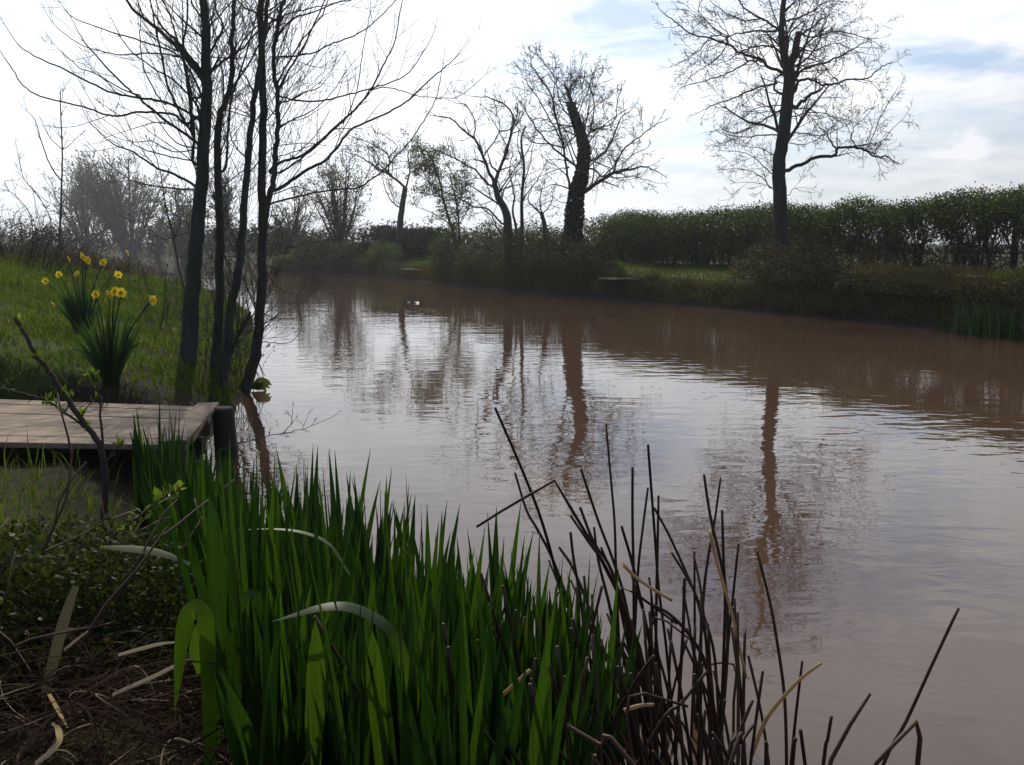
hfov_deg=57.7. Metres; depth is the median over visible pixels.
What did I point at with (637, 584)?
rush stem
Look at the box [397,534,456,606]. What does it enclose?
iris plant
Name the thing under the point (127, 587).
leafy shrub
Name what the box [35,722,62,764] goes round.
dry leaf
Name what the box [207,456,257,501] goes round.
iris plant
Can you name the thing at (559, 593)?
iris plant
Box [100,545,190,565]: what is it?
fallen leaf
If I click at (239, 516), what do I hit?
iris plant
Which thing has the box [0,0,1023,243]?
sky
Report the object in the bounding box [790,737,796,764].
rush stem
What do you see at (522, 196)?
bare tree
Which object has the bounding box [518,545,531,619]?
iris plant
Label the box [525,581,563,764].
iris plant
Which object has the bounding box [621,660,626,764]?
rush stem
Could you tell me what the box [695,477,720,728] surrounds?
rush stem
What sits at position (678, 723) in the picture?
rush stem
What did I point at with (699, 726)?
rush stem
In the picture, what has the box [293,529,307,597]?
iris plant
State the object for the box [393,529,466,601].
iris plant
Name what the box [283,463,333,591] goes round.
iris plant
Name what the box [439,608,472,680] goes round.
iris plant
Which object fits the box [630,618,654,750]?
rush stem
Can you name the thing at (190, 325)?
bare tree
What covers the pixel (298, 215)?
bare bush
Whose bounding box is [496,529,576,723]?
iris plant
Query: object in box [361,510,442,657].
iris plant
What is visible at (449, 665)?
rush stem
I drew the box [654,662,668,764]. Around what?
rush stem
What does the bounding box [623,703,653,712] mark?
rush stem
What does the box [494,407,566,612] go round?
rush stem
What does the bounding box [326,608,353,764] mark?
iris plant
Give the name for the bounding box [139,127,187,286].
bare shoot
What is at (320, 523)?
iris plant
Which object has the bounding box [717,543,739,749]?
rush stem
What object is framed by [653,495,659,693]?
rush stem
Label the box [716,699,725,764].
rush stem
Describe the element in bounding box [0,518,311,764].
straw litter
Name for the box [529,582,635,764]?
iris plant
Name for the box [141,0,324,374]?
bare tree
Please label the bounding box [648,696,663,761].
rush stem
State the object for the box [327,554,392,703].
iris plant
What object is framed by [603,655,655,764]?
rush stem
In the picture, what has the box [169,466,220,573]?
iris plant
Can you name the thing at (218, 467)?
iris plant
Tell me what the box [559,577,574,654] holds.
iris plant
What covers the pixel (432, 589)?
iris plant
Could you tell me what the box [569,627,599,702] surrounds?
rush stem
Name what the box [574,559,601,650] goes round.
iris plant
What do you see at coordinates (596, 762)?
rush stem
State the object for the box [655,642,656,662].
rush stem
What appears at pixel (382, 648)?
iris plant
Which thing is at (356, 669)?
iris plant
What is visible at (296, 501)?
iris plant
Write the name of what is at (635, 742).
rush stem
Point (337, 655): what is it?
rush stem
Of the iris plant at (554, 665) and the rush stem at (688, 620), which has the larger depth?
the rush stem at (688, 620)
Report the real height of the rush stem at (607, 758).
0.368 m
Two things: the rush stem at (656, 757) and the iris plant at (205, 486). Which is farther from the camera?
the iris plant at (205, 486)
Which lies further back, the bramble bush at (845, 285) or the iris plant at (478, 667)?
the bramble bush at (845, 285)
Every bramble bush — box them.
[245,222,305,257]
[288,223,335,264]
[326,232,373,261]
[362,239,406,265]
[429,236,465,281]
[439,227,514,286]
[482,215,562,285]
[508,199,601,287]
[539,211,624,281]
[635,269,668,290]
[669,275,700,291]
[704,277,735,295]
[723,221,808,298]
[746,217,815,266]
[765,217,866,295]
[821,267,899,305]
[849,227,936,269]
[917,222,1023,272]
[924,277,1020,312]
[976,268,1023,325]
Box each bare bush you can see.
[141,210,171,258]
[207,167,241,246]
[269,180,320,247]
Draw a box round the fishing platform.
[0,399,218,472]
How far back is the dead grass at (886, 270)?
21.33 m
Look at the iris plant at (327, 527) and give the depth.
4.01 m
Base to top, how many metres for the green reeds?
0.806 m
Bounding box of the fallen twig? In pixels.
[215,403,339,452]
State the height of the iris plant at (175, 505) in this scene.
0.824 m
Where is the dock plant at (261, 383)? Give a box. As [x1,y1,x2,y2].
[251,377,271,390]
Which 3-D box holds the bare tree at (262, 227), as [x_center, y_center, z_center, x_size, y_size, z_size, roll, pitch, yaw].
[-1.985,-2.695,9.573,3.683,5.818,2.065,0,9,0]
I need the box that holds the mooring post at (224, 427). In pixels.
[212,406,237,459]
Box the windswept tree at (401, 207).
[338,118,444,258]
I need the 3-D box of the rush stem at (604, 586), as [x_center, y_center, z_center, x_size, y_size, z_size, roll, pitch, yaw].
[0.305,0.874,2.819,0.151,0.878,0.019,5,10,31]
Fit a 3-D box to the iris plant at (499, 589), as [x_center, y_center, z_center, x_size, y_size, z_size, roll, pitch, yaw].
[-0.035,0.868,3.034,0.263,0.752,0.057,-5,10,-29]
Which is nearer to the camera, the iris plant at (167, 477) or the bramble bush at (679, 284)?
the iris plant at (167, 477)
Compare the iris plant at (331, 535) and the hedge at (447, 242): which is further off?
the hedge at (447, 242)
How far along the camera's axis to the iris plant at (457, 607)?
2.49 m
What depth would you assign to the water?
6.84 m
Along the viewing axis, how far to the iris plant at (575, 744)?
2.16 m
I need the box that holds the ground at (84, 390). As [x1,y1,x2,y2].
[0,244,1023,764]
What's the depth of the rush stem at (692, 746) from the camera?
2.71 m
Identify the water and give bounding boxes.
[76,255,1023,764]
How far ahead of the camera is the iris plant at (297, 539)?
3.46 m
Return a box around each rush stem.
[313,615,367,710]
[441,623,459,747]
[446,646,452,698]
[457,669,530,733]
[476,479,640,722]
[479,572,509,671]
[479,596,498,647]
[484,628,492,763]
[484,730,511,764]
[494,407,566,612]
[495,620,504,648]
[501,585,526,713]
[506,741,522,764]
[513,609,516,658]
[514,472,567,602]
[517,616,525,671]
[528,683,534,709]
[530,678,547,752]
[534,658,537,686]
[541,614,544,642]
[545,589,562,626]
[548,560,566,607]
[549,664,568,732]
[556,645,570,764]
[558,546,595,631]
[563,675,579,764]
[566,724,635,764]
[569,531,591,670]
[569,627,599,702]
[570,515,648,727]
[570,579,605,671]
[571,618,595,715]
[576,586,580,629]
[576,657,588,728]
[579,506,647,750]
[579,693,617,764]
[579,694,598,758]
[580,469,647,722]
[583,575,592,661]
[587,585,602,655]
[589,753,600,764]
[591,634,602,764]
[591,754,596,764]
[593,527,628,764]
[593,629,636,757]
[595,750,612,764]
[600,546,654,742]
[600,638,628,751]
[601,696,634,762]
[601,731,615,764]
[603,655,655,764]
[605,424,619,687]
[606,613,638,699]
[606,652,665,763]
[607,711,612,764]
[612,611,634,718]
[612,678,649,764]
[613,641,649,753]
[615,636,671,764]
[615,670,638,759]
[616,665,644,764]
[620,525,661,743]
[620,562,672,601]
[620,587,676,664]
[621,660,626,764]
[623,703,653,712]
[625,692,687,761]
[629,672,640,764]
[630,487,648,710]
[630,569,665,719]
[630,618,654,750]
[631,467,634,621]
[635,692,655,764]
[636,669,707,764]
[641,617,699,732]
[642,609,653,764]
[644,646,659,764]
[647,444,672,703]
[648,577,664,752]
[648,611,658,746]
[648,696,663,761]
[650,595,652,685]
[650,664,672,733]
[651,677,687,763]
[651,750,663,764]
[652,604,723,764]
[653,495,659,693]
[654,507,718,717]
[654,642,674,724]
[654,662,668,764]
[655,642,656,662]
[657,720,678,764]
[660,639,687,760]
[666,628,688,754]
[666,716,689,764]
[667,621,672,731]
[670,641,692,764]
[671,552,716,761]
[673,577,685,764]
[673,712,685,764]
[681,720,696,761]
[682,586,698,713]
[684,640,725,757]
[687,628,707,720]
[690,626,696,736]
[693,551,695,721]
[693,554,710,754]
[693,673,708,764]
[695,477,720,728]
[696,713,720,764]
[697,662,703,764]
[699,595,702,735]
[699,709,706,764]
[703,474,728,727]
[706,739,715,764]
[707,623,713,742]
[708,529,746,678]
[711,661,736,730]
[711,731,735,764]
[711,738,714,764]
[713,670,731,755]
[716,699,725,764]
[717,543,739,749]
[721,510,726,702]
[723,699,753,764]
[728,722,755,764]
[730,626,746,764]
[732,607,745,764]
[733,598,740,756]
[736,612,739,764]
[741,629,746,764]
[747,655,769,764]
[749,662,821,755]
[749,671,763,764]
[756,550,787,764]
[764,741,768,764]
[789,660,803,764]
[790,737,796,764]
[799,728,806,764]
[821,715,832,764]
[827,692,871,764]
[873,719,922,764]
[881,607,959,764]
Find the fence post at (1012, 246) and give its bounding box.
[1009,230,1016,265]
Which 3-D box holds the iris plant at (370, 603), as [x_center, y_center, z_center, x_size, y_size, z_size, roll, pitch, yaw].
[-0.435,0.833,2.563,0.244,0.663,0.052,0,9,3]
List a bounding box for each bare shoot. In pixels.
[1,179,32,233]
[11,139,51,243]
[112,206,188,239]
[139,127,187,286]
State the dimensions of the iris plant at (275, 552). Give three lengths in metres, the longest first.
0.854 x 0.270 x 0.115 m
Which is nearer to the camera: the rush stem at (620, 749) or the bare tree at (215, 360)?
the rush stem at (620, 749)
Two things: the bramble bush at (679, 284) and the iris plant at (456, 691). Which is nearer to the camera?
the iris plant at (456, 691)
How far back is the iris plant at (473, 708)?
2.14 m
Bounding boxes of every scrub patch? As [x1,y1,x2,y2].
[0,193,122,273]
[0,233,129,272]
[21,240,153,277]
[104,260,178,277]
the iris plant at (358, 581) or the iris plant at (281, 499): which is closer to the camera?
the iris plant at (358, 581)
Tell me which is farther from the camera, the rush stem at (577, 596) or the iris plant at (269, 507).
the iris plant at (269, 507)
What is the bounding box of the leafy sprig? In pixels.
[104,480,185,614]
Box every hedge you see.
[353,223,461,258]
[424,217,600,265]
[587,181,1023,271]
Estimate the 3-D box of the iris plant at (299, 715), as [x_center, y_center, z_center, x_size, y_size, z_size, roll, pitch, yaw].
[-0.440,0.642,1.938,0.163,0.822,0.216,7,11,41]
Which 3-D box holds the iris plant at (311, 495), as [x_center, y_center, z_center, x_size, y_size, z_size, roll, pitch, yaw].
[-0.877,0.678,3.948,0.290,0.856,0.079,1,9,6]
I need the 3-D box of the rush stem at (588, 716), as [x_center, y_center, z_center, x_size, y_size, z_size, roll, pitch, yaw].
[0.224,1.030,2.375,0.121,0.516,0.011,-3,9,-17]
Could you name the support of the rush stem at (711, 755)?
on the ground at (84, 390)
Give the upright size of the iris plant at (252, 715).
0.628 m
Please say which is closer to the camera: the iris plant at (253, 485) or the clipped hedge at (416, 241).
the iris plant at (253, 485)
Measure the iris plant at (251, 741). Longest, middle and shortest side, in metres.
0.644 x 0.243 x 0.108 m
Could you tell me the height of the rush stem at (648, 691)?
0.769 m
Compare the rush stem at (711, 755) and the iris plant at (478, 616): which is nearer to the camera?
the rush stem at (711, 755)
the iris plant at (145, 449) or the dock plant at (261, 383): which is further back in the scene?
the dock plant at (261, 383)
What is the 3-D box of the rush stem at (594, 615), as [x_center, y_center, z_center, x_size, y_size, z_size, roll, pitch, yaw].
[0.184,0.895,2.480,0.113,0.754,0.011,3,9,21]
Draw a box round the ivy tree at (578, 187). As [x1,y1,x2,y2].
[505,42,670,264]
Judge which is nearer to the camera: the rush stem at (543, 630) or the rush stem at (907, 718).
the rush stem at (907, 718)
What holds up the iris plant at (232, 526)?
on the ground at (84, 390)
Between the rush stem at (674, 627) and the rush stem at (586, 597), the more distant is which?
the rush stem at (674, 627)
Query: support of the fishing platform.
on the ground at (84, 390)
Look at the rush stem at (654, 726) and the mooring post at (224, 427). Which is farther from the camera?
the mooring post at (224, 427)
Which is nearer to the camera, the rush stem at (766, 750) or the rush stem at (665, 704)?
the rush stem at (766, 750)
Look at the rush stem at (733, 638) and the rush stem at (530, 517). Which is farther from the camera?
the rush stem at (530, 517)
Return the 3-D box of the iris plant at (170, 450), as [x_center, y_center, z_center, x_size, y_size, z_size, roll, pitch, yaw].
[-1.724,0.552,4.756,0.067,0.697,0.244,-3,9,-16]
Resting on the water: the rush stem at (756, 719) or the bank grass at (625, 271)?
the rush stem at (756, 719)
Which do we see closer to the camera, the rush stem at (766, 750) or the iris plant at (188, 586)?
the rush stem at (766, 750)
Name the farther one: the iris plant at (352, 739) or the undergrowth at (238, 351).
the undergrowth at (238, 351)
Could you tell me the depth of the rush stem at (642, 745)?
2.51 m
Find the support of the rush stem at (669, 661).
in the water
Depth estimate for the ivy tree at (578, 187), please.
30.26 m
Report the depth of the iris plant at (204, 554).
2.90 m
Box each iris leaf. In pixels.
[174,599,215,764]
[189,626,200,674]
[206,495,226,745]
[225,589,262,709]
[248,528,350,575]
[272,602,421,740]
[305,620,325,764]
[366,630,388,764]
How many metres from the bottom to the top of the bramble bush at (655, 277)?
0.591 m
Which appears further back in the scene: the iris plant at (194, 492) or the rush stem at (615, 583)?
the iris plant at (194, 492)
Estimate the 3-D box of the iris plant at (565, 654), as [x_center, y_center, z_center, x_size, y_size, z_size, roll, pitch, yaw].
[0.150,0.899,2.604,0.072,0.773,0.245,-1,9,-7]
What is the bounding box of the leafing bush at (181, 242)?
[148,180,211,260]
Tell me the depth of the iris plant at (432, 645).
2.46 m
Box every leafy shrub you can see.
[0,392,215,729]
[0,479,234,708]
[0,559,199,691]
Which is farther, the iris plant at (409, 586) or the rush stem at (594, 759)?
the iris plant at (409, 586)
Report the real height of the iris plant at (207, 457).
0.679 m
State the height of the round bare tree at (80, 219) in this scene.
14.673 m
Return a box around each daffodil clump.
[41,252,122,333]
[66,287,156,385]
[125,249,131,294]
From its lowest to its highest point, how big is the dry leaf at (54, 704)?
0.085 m
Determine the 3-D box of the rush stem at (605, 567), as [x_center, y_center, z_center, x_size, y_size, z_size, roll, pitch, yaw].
[0.315,0.842,2.842,0.311,0.935,0.014,-3,9,-18]
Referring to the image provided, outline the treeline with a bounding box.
[0,217,1021,257]
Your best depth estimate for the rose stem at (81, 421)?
4.46 m
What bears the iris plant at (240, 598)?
on the ground at (84, 390)
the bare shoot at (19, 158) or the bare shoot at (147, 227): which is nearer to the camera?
the bare shoot at (147, 227)
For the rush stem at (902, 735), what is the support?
on the ground at (84, 390)
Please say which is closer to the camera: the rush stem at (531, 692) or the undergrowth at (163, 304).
the rush stem at (531, 692)
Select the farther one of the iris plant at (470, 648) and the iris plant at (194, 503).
the iris plant at (194, 503)
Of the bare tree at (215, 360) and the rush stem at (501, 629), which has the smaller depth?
the rush stem at (501, 629)
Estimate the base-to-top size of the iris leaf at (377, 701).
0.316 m
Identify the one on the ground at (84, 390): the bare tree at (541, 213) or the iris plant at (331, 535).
the bare tree at (541, 213)
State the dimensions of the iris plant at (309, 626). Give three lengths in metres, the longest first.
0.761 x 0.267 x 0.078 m
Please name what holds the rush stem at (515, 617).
on the water
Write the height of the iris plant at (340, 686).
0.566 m
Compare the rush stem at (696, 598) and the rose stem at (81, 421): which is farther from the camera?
the rose stem at (81, 421)
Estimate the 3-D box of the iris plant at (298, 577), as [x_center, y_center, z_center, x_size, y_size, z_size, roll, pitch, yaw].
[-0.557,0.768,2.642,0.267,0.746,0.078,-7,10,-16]
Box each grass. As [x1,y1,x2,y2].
[0,249,252,703]
[268,253,1023,336]
[271,252,1023,326]
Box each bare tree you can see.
[0,0,352,367]
[33,152,139,255]
[54,140,174,255]
[132,0,358,388]
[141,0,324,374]
[154,0,496,392]
[416,81,551,260]
[495,115,547,259]
[521,173,564,254]
[651,0,919,264]
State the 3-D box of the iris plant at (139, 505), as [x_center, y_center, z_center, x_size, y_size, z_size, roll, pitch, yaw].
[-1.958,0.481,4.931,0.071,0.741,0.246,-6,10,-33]
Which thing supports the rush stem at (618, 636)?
in the water
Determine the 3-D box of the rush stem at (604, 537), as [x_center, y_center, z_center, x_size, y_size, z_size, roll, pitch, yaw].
[0.347,0.774,3.094,0.254,0.995,0.011,1,9,4]
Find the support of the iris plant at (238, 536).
on the ground at (84, 390)
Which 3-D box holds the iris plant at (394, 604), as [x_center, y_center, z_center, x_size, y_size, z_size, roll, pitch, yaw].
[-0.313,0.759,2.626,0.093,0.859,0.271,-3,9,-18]
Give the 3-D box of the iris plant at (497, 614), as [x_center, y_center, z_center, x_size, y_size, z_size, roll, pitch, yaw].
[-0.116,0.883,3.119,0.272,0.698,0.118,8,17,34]
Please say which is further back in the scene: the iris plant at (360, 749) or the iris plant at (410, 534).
the iris plant at (410, 534)
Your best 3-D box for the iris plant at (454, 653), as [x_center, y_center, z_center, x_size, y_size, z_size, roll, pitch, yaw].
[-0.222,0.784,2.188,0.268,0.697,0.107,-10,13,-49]
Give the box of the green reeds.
[941,295,1023,341]
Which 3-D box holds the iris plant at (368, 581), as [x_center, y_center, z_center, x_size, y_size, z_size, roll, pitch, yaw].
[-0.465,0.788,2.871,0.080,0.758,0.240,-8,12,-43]
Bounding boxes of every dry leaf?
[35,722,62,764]
[41,585,78,706]
[48,693,67,727]
[64,631,87,650]
[112,662,185,696]
[118,641,174,655]
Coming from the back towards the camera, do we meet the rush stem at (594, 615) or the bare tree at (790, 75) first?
the bare tree at (790, 75)
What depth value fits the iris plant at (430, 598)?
2.98 m
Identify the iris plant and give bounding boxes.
[130,428,174,488]
[131,438,169,578]
[132,394,184,508]
[132,410,150,535]
[137,437,157,520]
[141,448,211,597]
[142,416,175,486]
[150,410,191,490]
[150,416,191,479]
[150,436,188,578]
[151,444,217,613]
[151,522,220,611]
[154,453,174,550]
[156,435,219,564]
[158,409,180,492]
[163,437,226,563]
[163,449,262,732]
[164,438,225,507]
[166,483,230,598]
[169,431,179,482]
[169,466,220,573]
[172,456,202,578]
[174,432,217,476]
[174,443,222,516]
[175,455,231,506]
[176,497,280,571]
[189,453,241,487]
[189,463,200,538]
[190,458,200,526]
[190,474,240,669]
[193,454,278,595]
[193,502,306,759]
[202,475,250,539]
[204,435,259,522]
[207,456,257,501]
[214,471,243,544]
[214,594,304,764]
[217,486,253,530]
[218,591,343,764]
[219,494,274,583]
[219,587,351,755]
[224,450,236,487]
[227,490,251,520]
[227,496,313,606]
[227,542,306,696]
[228,458,248,543]
[228,476,293,706]
[232,469,284,540]
[233,503,332,641]
[236,551,291,627]
[238,457,282,515]
[238,504,275,526]
[239,523,263,585]
[240,462,264,518]
[241,486,258,539]
[243,582,329,741]
[244,457,295,546]
[245,472,259,531]
[246,505,313,557]
[252,585,356,712]
[256,641,390,764]
[258,525,356,682]
[260,494,275,546]
[261,515,336,669]
[262,492,324,621]
[264,488,275,535]
[265,443,305,526]
[265,482,299,607]
[266,471,276,507]
[267,469,282,513]
[269,472,308,541]
[270,446,334,547]
[271,532,320,685]
[273,559,292,610]
[276,497,358,764]
[278,556,336,645]
[279,509,284,562]
[280,474,360,579]
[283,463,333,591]
[289,493,338,568]
[290,509,354,586]
[290,628,369,764]
[291,480,372,600]
[291,485,311,603]
[291,513,336,612]
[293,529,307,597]
[299,467,313,556]
[299,516,347,576]
[300,572,349,631]
[301,592,403,764]
[301,637,434,746]
[302,545,369,582]
[303,465,343,531]
[304,537,374,764]
[307,532,378,647]
[307,571,395,725]
[311,448,379,550]
[312,598,360,718]
[318,495,385,685]
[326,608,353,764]
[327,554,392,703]
[328,469,404,577]
[330,510,340,582]
[330,521,370,639]
[338,477,364,553]
[339,478,350,547]
[350,494,392,567]
[351,495,416,617]
[351,497,396,620]
[352,476,411,593]
[353,570,451,699]
[356,551,430,653]
[360,574,466,764]
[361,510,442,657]
[362,559,459,618]
[363,478,395,592]
[363,539,397,612]
[363,591,404,764]
[364,586,428,764]
[369,572,418,664]
[370,536,376,577]
[375,501,413,610]
[377,591,440,665]
[381,553,439,629]
[384,512,425,635]
[385,572,483,764]
[391,627,490,764]
[392,503,459,599]
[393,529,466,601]
[394,514,458,613]
[395,507,458,604]
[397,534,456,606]
[397,580,478,639]
[404,482,424,578]
[406,650,526,764]
[409,550,458,724]
[411,552,459,638]
[415,528,499,675]
[424,537,446,644]
[425,581,474,764]
[427,550,481,624]
[427,555,479,598]
[436,631,521,707]
[438,649,505,720]
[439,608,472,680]
[443,569,526,764]
[443,575,498,727]
[447,551,503,668]
[450,552,530,691]
[454,559,493,644]
[455,597,510,666]
[455,635,525,764]
[457,539,518,621]
[457,579,480,638]
[457,583,573,764]
[463,565,488,589]
[467,504,533,627]
[467,559,484,615]
[472,592,491,725]
[472,613,534,718]
[474,598,535,722]
[485,541,531,669]
[493,557,557,650]
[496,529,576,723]
[500,566,544,675]
[507,641,618,764]
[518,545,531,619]
[518,583,535,677]
[518,590,597,723]
[519,531,570,686]
[524,579,557,672]
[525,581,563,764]
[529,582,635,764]
[529,591,607,708]
[532,550,580,706]
[549,557,562,626]
[555,585,579,761]
[557,569,605,764]
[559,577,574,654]
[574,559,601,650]
[591,569,641,764]
[600,618,624,710]
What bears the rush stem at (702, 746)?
on the water
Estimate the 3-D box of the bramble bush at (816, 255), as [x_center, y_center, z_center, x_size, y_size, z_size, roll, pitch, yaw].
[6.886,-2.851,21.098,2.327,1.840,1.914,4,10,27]
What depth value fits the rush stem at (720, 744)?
2.01 m
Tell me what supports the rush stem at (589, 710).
on the ground at (84, 390)
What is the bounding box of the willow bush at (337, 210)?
[294,142,377,251]
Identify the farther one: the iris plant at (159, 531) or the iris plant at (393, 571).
the iris plant at (159, 531)
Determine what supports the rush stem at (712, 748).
on the water
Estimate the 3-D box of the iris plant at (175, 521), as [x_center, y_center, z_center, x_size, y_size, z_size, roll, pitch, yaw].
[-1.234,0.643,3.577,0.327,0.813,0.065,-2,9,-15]
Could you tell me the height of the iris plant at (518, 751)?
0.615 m
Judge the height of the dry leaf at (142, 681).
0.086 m
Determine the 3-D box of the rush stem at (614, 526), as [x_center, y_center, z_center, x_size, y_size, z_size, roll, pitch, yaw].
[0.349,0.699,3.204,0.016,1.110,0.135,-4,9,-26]
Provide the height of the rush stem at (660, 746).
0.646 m
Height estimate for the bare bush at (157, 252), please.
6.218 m
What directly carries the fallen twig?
on the water
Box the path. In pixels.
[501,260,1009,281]
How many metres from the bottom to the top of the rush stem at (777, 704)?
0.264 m
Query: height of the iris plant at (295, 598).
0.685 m
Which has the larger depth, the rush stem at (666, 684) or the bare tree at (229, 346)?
the bare tree at (229, 346)
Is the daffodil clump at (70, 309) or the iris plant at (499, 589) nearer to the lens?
the iris plant at (499, 589)
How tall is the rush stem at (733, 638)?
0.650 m
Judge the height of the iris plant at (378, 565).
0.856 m
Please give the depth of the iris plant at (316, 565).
2.40 m
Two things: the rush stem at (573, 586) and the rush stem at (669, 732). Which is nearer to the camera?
the rush stem at (669, 732)
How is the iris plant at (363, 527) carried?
in the water
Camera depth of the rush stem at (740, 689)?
2.66 m
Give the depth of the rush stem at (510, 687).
2.17 m
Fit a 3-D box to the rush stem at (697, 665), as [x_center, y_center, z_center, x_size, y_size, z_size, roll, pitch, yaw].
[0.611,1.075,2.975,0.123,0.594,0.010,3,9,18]
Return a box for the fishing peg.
[599,277,638,280]
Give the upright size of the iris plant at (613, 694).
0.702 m
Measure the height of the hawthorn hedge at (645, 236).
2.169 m
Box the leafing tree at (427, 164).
[404,132,477,250]
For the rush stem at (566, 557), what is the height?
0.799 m
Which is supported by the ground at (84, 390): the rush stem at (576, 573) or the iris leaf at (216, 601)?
the iris leaf at (216, 601)
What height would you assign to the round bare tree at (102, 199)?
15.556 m
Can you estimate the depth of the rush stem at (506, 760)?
1.94 m
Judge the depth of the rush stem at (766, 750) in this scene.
2.01 m
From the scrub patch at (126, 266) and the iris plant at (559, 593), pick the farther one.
the scrub patch at (126, 266)
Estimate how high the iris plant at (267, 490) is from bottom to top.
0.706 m
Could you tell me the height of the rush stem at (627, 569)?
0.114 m
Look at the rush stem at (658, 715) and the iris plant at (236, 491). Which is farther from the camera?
the iris plant at (236, 491)
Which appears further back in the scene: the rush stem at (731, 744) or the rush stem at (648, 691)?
the rush stem at (648, 691)
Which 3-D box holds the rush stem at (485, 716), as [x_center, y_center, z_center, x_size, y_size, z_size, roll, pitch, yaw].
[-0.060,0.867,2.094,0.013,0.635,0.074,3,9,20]
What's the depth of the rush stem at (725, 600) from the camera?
2.96 m
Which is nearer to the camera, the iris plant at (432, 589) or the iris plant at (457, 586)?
the iris plant at (432, 589)
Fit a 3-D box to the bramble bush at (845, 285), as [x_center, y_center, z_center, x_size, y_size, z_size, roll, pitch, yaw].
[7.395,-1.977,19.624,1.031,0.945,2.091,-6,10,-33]
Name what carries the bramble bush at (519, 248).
on the ground at (84, 390)
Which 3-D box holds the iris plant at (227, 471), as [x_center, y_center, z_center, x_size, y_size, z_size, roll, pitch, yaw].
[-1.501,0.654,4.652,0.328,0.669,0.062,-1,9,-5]
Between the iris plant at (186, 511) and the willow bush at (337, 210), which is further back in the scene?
the willow bush at (337, 210)
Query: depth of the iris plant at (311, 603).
2.77 m
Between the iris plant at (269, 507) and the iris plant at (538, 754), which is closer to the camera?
the iris plant at (538, 754)
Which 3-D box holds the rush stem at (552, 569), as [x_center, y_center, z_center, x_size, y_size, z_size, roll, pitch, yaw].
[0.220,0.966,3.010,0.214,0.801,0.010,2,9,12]
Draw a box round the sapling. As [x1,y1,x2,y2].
[19,79,86,254]
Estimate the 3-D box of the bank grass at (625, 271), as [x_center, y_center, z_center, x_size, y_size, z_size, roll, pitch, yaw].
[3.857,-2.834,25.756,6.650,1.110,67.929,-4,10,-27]
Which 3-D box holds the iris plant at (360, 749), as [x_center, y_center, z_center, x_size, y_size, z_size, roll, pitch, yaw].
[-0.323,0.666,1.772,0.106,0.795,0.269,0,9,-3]
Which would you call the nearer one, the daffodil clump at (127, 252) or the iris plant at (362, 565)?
the iris plant at (362, 565)
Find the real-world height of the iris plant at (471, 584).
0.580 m
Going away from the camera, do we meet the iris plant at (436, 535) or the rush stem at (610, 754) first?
the rush stem at (610, 754)
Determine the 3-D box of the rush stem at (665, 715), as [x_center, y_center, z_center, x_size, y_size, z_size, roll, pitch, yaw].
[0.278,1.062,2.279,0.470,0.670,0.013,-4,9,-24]
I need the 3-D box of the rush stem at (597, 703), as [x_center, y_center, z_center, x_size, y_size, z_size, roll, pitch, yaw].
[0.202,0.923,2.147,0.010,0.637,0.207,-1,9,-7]
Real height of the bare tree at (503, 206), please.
6.505 m
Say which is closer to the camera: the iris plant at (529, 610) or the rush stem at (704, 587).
the iris plant at (529, 610)
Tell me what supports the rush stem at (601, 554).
in the water
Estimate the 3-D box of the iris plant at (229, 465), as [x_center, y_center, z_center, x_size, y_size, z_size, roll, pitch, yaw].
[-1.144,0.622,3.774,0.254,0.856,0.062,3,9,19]
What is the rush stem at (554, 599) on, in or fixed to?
on the ground at (84, 390)
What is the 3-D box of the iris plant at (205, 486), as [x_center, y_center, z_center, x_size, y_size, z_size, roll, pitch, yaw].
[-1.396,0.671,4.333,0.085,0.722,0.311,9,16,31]
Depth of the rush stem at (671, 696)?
2.83 m
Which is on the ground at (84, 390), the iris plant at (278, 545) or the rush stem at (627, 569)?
the iris plant at (278, 545)
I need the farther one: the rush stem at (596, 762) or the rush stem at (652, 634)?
the rush stem at (652, 634)
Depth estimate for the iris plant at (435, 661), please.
2.19 m
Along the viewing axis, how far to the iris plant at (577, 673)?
2.35 m
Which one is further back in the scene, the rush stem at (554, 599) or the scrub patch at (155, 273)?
the scrub patch at (155, 273)
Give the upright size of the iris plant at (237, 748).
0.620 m
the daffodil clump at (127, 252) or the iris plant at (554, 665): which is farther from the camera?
the daffodil clump at (127, 252)
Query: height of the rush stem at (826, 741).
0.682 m
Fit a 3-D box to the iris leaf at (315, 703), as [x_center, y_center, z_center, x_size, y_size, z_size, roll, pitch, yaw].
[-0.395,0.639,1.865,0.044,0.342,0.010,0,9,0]
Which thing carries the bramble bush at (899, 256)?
on the ground at (84, 390)
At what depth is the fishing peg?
26.44 m
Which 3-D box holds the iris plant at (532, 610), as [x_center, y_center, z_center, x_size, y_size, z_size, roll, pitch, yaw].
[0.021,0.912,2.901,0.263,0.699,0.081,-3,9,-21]
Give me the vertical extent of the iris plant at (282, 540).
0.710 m
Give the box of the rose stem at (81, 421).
[0,309,125,542]
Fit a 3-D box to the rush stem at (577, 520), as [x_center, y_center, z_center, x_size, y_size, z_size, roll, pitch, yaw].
[0.166,0.791,3.082,0.568,0.966,0.013,0,9,-1]
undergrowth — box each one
[102,222,247,332]
[161,254,275,388]
[164,246,295,380]
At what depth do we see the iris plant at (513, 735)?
2.06 m
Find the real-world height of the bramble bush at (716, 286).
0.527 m
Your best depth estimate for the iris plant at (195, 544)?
3.42 m
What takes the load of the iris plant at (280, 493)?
on the ground at (84, 390)
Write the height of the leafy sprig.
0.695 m
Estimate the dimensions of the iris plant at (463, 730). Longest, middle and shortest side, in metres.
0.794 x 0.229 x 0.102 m
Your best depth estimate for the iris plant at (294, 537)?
3.81 m
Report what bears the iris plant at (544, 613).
in the water

